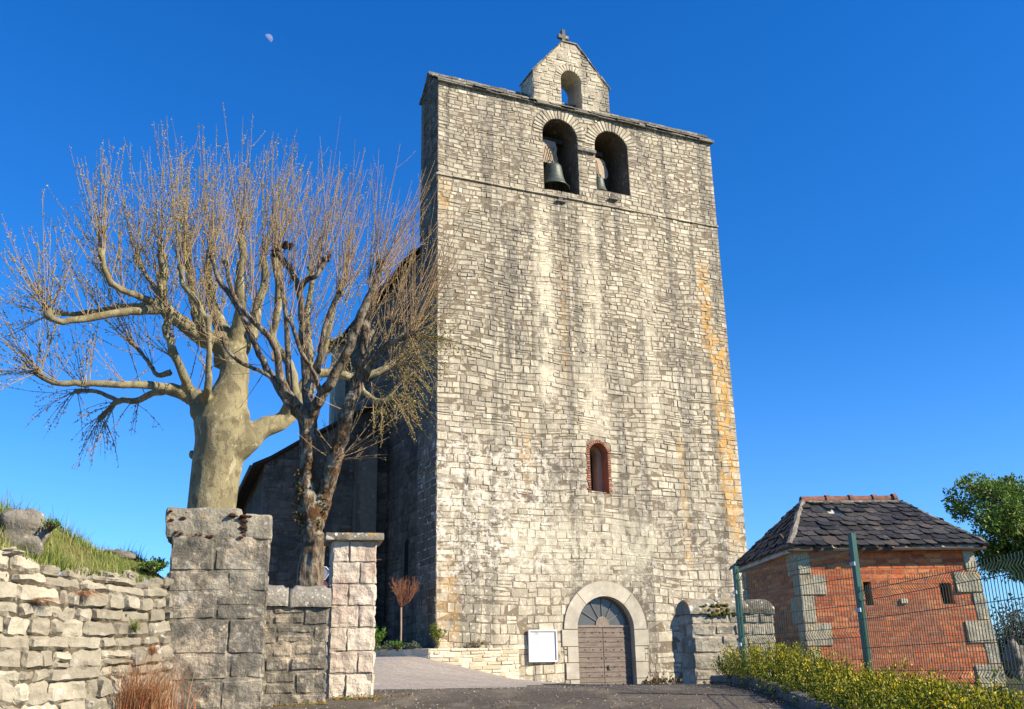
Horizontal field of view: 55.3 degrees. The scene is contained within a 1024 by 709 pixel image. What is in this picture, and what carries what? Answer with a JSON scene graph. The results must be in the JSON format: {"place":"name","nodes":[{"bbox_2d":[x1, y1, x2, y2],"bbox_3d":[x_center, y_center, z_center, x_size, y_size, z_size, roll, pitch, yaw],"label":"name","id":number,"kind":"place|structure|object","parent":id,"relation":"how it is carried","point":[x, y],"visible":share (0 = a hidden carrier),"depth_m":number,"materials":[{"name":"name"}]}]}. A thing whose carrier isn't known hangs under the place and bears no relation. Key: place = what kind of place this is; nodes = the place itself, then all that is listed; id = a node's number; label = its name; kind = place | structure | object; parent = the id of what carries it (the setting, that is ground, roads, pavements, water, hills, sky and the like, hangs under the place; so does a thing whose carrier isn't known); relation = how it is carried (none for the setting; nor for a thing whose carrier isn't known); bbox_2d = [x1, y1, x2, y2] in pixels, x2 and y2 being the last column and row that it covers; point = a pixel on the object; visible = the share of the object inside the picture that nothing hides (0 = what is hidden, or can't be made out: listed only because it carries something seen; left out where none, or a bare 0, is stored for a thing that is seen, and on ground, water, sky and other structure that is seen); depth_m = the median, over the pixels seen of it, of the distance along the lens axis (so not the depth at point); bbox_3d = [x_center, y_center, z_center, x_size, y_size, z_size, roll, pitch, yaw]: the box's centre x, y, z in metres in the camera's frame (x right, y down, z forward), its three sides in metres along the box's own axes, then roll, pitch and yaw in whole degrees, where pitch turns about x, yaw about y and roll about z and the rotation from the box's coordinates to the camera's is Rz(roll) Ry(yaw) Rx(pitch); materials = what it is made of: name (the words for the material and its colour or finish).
{"place":"outdoors","nodes":[
{"label":"outdoors","id":0,"kind":"place"},
{"bbox_2d":[0,492,166,581],"bbox_3d":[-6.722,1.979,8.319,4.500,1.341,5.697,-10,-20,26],"label":"grass bank","id":1,"kind":"structure","parent":0,"point":[64,543],"depth_m":9.29,"materials":[{"name":"green plant"}]},
{"bbox_2d":[0,508,50,558],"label":"boulder","id":2,"kind":"object","parent":1,"relation":"on","point":[27,522],"visible":0.62,"depth_m":8.60,"materials":[{"name":"grey stone"}]},
{"bbox_2d":[41,518,62,531],"bbox_3d":[-4.094,1.518,8.701,0.228,0.135,0.154,-16,-23,38],"label":"bank shrub","id":3,"kind":"object","parent":1,"relation":"on","point":[50,526],"visible":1,"depth_m":8.66,"materials":[{"name":"green plant"}]},
{"bbox_2d":[104,549,135,559],"bbox_3d":[-4.007,2.061,9.931,0.416,0.165,0.334,-1,-18,0],"label":"boulder","id":4,"kind":"object","parent":1,"relation":"on","point":[122,553],"visible":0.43,"depth_m":9.84,"materials":[{"name":"grey stone"}]},
{"bbox_2d":[137,559,169,575],"bbox_3d":[-3.573,2.121,9.756,0.294,0.181,0.315,-1,-18,0],"label":"ivy","id":5,"kind":"object","parent":1,"relation":"on","point":[149,568],"visible":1,"depth_m":9.70,"materials":[{"name":"green plant"}]},
{"bbox_2d":[147,555,164,567],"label":"bank shrub","id":6,"kind":"object","parent":1,"relation":"on","point":[159,560],"visible":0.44,"depth_m":9.84,"materials":[{"name":"green plant"}]},
{"bbox_2d":[0,0,1023,646],"label":"sky","id":7,"kind":"structure","parent":0,"point":[867,156],"materials":[{"name":"blue"}]},
{"bbox_2d":[265,34,272,41],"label":"moon","id":8,"kind":"object","parent":7,"relation":"in","point":[269,37],"visible":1,"depth_m":8304.81,"materials":[{"name":"grey"}]},
{"bbox_2d":[260,683,799,708],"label":"road","id":9,"kind":"structure","parent":0,"point":[465,700],"depth_m":10.26,"materials":[{"name":"grey asphalt"}]},
{"bbox_2d":[273,696,380,705],"bbox_3d":[-2.012,3.695,10.406,1.301,0.072,0.492,9,-21,-28],"label":"moss","id":10,"kind":"object","parent":9,"relation":"on","point":[325,703],"visible":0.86,"depth_m":10.25,"materials":[{"name":"green plant"}]},
{"bbox_2d":[268,683,792,708],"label":"loose stones","id":11,"kind":"object","parent":9,"relation":"on","point":[557,696],"visible":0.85,"depth_m":10.84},
{"bbox_2d":[325,669,798,708],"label":"leaf litter","id":12,"kind":"object","parent":9,"relation":"on","point":[716,682],"visible":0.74,"depth_m":10.76,"materials":[{"name":"brown plant"}]},
{"bbox_2d":[643,670,682,683],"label":"weeds","id":13,"kind":"object","parent":9,"relation":"on","point":[660,680],"visible":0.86,"depth_m":34.32,"materials":[{"name":"beige plant"}]},
{"bbox_2d":[710,675,842,708],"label":"kerb","id":14,"kind":"structure","parent":9,"relation":"on","point":[787,698],"depth_m":9.74,"materials":[{"name":"concrete"}]},
{"bbox_2d":[809,675,1023,708],"bbox_3d":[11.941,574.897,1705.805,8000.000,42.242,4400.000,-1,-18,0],"label":"ground","id":15,"kind":"structure","parent":0,"point":[1014,681],"depth_m":11.49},
{"bbox_2d":[0,547,176,708],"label":"rubble wall","id":16,"kind":"structure","parent":15,"relation":"on","point":[55,655],"depth_m":8.59,"materials":[{"name":"stone"}]},
{"bbox_2d":[28,597,68,605],"bbox_3d":[-3.928,2.111,8.298,0.580,0.136,0.590,-1,-18,0],"label":"grass tuft","id":17,"kind":"object","parent":16,"relation":"on","point":[48,598],"visible":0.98,"depth_m":8.32,"materials":[{"name":"brown plant"}]},
{"bbox_2d":[66,591,106,598],"bbox_3d":[-3.742,2.155,8.672,0.506,0.121,0.558,-15,-23,37],"label":"grass tuft","id":18,"kind":"object","parent":16,"relation":"on","point":[85,592],"visible":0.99,"depth_m":8.73,"materials":[{"name":"brown plant"}]},
{"bbox_2d":[118,613,153,630],"bbox_3d":[-3.509,2.490,9.150,0.531,0.186,0.600,12,-22,-35],"label":"grass tuft","id":19,"kind":"object","parent":16,"relation":"on","point":[134,627],"visible":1,"depth_m":9.15,"materials":[{"name":"green plant"}]},
{"bbox_2d":[142,642,164,653],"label":"grass tuft","id":20,"kind":"object","parent":16,"relation":"on","point":[155,649],"visible":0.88,"depth_m":9.26,"materials":[{"name":"brown plant"}]},
{"bbox_2d":[102,639,226,708],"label":"grass tuft","id":21,"kind":"object","parent":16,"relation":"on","point":[137,701],"visible":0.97,"depth_m":8.86,"materials":[{"name":"brown plant"}]},
{"bbox_2d":[165,507,272,708],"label":"gate pier","id":22,"kind":"structure","parent":15,"relation":"on","point":[218,575],"depth_m":9.75,"materials":[{"name":"stone"}]},
{"bbox_2d":[261,585,331,705],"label":"wall","id":23,"kind":"structure","parent":15,"relation":"on","point":[295,654],"depth_m":10.40,"materials":[{"name":"stone"}]},
{"bbox_2d":[324,532,383,697],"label":"gate pillar","id":24,"kind":"structure","parent":15,"relation":"on","point":[350,644],"depth_m":11.12,"materials":[{"name":"beige stone"}]},
{"bbox_2d":[325,656,554,689],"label":"gravel forecourt","id":25,"kind":"structure","parent":15,"relation":"on","point":[409,672],"depth_m":20.12,"materials":[{"name":"beige gravel"}]},
{"bbox_2d":[0,103,467,508],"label":"plane tree","id":26,"kind":"object","parent":25,"relation":"on","point":[230,436],"visible":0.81,"depth_m":20.72,"materials":[{"name":"brown plant"}]},
{"bbox_2d":[150,122,492,586],"bbox_3d":[-2.820,0.403,14.489,5.183,8.677,3.220,-1,-18,0],"label":"linden tree","id":27,"kind":"object","parent":25,"relation":"on","point":[314,501],"visible":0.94,"depth_m":14.43,"materials":[{"name":"brown plant"}]},
{"bbox_2d":[323,567,328,587],"bbox_3d":[-3.028,4.340,15.424,0.218,2.185,0.064,1,-18,-8],"label":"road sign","id":28,"kind":"object","parent":25,"relation":"on","point":[326,571],"visible":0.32,"depth_m":15.67,"materials":[{"name":"white metal"}]},
{"bbox_2d":[373,647,518,678],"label":"planter wall","id":29,"kind":"structure","parent":25,"relation":"on","point":[499,661],"depth_m":31.64,"materials":[{"name":"stone"}]},
{"bbox_2d":[374,623,386,649],"bbox_3d":[-4.592,9.304,32.131,1.014,0.930,0.915,-1,-18,0],"label":"shrub","id":30,"kind":"object","parent":29,"relation":"on","point":[378,638],"visible":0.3,"depth_m":32.10,"materials":[{"name":"green plant"}]},
{"bbox_2d":[375,640,393,649],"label":"lavender","id":31,"kind":"object","parent":29,"relation":"on","point":[386,645],"visible":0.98,"depth_m":31.71,"materials":[{"name":"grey plant"}]},
{"bbox_2d":[389,640,404,650],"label":"shrub","id":32,"kind":"object","parent":29,"relation":"on","point":[398,644],"visible":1,"depth_m":31.47,"materials":[{"name":"green plant"}]},
{"bbox_2d":[389,575,420,648],"bbox_3d":[-3.455,8.454,31.887,1.090,2.580,1.640,-1,-18,0],"label":"young tree","id":33,"kind":"object","parent":29,"relation":"on","point":[401,600],"visible":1,"depth_m":32.00,"materials":[{"name":"brown plant"}]},
{"bbox_2d":[403,640,421,649],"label":"lavender","id":34,"kind":"object","parent":29,"relation":"on","point":[413,646],"visible":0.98,"depth_m":31.33,"materials":[{"name":"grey plant"}]},
{"bbox_2d":[429,622,446,648],"bbox_3d":[-2.455,9.094,31.570,0.502,0.894,0.675,-12,-21,29],"label":"shrub","id":35,"kind":"object","parent":29,"relation":"on","point":[434,632],"visible":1,"depth_m":31.47,"materials":[{"name":"green plant"}]},
{"bbox_2d":[467,638,486,647],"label":"shrub","id":36,"kind":"object","parent":29,"relation":"on","point":[477,642],"visible":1,"depth_m":32.00,"materials":[{"name":"green plant"}]},
{"bbox_2d":[236,29,746,684],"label":"church","id":37,"kind":"structure","parent":15,"relation":"on","point":[568,469],"depth_m":37.04,"materials":[{"name":"stone"}]},
{"bbox_2d":[404,539,408,588],"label":"window","id":38,"kind":"structure","parent":37,"relation":"in","point":[406,552],"depth_m":35.54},
{"bbox_2d":[528,630,557,661],"bbox_3d":[1.045,9.847,33.041,1.075,1.042,0.075,7,-20,-23],"label":"notice board","id":39,"kind":"object","parent":37,"relation":"attached to","point":[542,645],"visible":1,"depth_m":33.04,"materials":[{"name":"white metal"}]},
{"bbox_2d":[542,136,569,191],"bbox_3d":[1.665,-7.910,39.890,1.416,2.600,1.280,7,-20,-23],"label":"bell","id":40,"kind":"object","parent":37,"relation":"hanging from","point":[553,177],"visible":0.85,"depth_m":39.53,"materials":[{"name":"grey metal"}]},
{"bbox_2d":[585,440,612,492],"bbox_3d":[3.032,4.249,36.434,1.092,2.006,0.950,7,-20,-23],"label":"window","id":41,"kind":"structure","parent":37,"relation":"in","point":[598,454],"depth_m":36.45,"materials":[{"name":"red brick"}]},
{"bbox_2d":[595,152,606,190],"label":"bell","id":42,"kind":"object","parent":37,"relation":"hanging from","point":[600,179],"visible":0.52,"depth_m":40.35,"materials":[{"name":"grey metal"}]},
{"bbox_2d":[578,627,632,684],"bbox_3d":[3.220,10.572,34.155,2.280,2.000,0.131,7,-20,-23],"label":"door","id":43,"kind":"structure","parent":37,"relation":"in","point":[605,653],"depth_m":34.20,"materials":[{"name":"brown wood"}]},
{"bbox_2d":[675,597,777,683],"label":"coped wall","id":44,"kind":"structure","parent":15,"relation":"on","point":[708,628],"depth_m":13.58,"materials":[{"name":"stone"}]},
{"bbox_2d":[729,494,1007,689],"bbox_3d":[5.602,4.164,16.032,3.201,3.755,3.451,0,-18,-3],"label":"brick hut","id":45,"kind":"object","parent":15,"relation":"on","point":[896,538],"visible":0.6,"depth_m":14.75,"materials":[{"name":"brick"}]},
{"bbox_2d":[800,685,1023,705],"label":"planting bed","id":46,"kind":"object","parent":15,"relation":"on","point":[1017,687],"visible":0.02,"depth_m":22.36,"materials":[{"name":"soil"}]},
{"bbox_2d":[710,634,1023,708],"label":"hedge","id":47,"kind":"object","parent":46,"relation":"on","point":[877,691],"visible":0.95,"depth_m":8.47,"materials":[{"name":"green plant"}]},
{"bbox_2d":[732,533,1023,701],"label":"fence","id":48,"kind":"object","parent":46,"relation":"on","point":[860,600],"visible":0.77,"depth_m":9.46,"materials":[{"name":"green metal"}]},
{"bbox_2d":[941,470,1023,583],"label":"leafy tree","id":49,"kind":"object","parent":46,"relation":"on","point":[1002,521],"visible":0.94,"depth_m":21.79,"materials":[{"name":"green plant"}]},
{"bbox_2d":[1002,639,1023,680],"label":"boulder","id":50,"kind":"object","parent":46,"relation":"on","point":[1016,659],"visible":0.69,"depth_m":18.94,"materials":[{"name":"grey stone"}]},
{"bbox_2d":[986,593,1023,675],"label":"bush","id":51,"kind":"object","parent":15,"relation":"on","point":[1014,626],"visible":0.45,"depth_m":42.27,"materials":[{"name":"green plant"}]},
{"bbox_2d":[989,608,1023,678],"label":"bush","id":52,"kind":"object","parent":15,"relation":"on","point":[1006,671],"visible":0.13,"depth_m":45.72,"materials":[{"name":"green plant"}]}
]}

